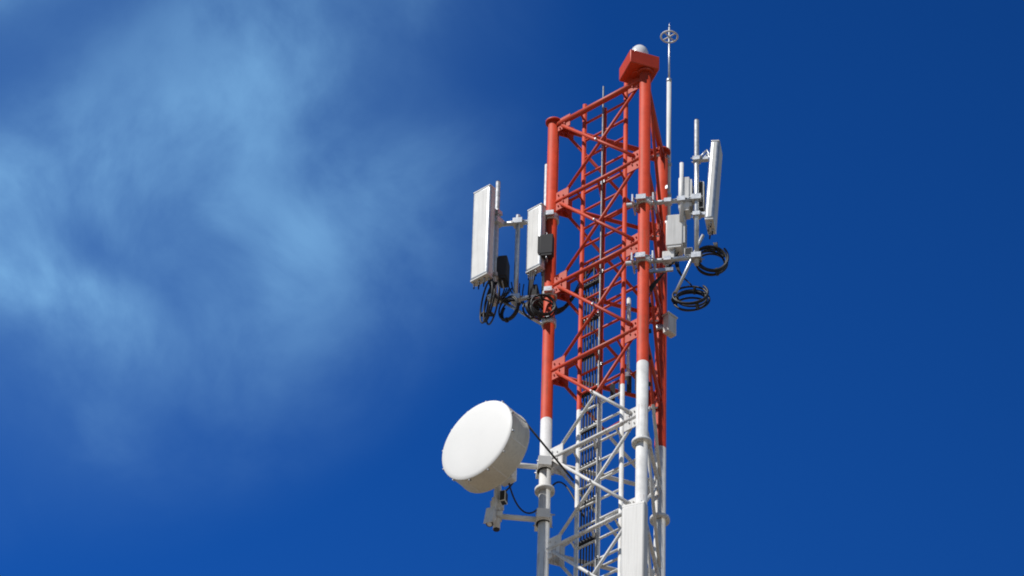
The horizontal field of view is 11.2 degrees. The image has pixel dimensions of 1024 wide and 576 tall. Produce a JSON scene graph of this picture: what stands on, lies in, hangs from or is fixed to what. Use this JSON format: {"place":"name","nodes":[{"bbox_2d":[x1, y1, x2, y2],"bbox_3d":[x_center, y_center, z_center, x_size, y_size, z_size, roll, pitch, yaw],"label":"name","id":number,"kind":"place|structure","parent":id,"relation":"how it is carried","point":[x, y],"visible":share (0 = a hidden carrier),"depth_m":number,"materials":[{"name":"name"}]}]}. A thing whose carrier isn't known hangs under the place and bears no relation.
{"place":"outdoors","nodes":[
{"label":"outdoors","id":0,"kind":"place"},
{"bbox_2d":[0,0,1023,575],"label":"sky","id":1,"kind":"structure","parent":0,"point":[242,333],"materials":[{"name":"blue"}]},
{"label":"ground","id":2,"kind":"structure","parent":0,"visible":0},
{"bbox_2d":[442,23,728,575],"bbox_3d":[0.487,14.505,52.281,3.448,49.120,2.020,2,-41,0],"label":"lattice tower","id":3,"kind":"structure","parent":2,"relation":"on","point":[485,447],"depth_m":64.22,"materials":[{"name":"metal"}]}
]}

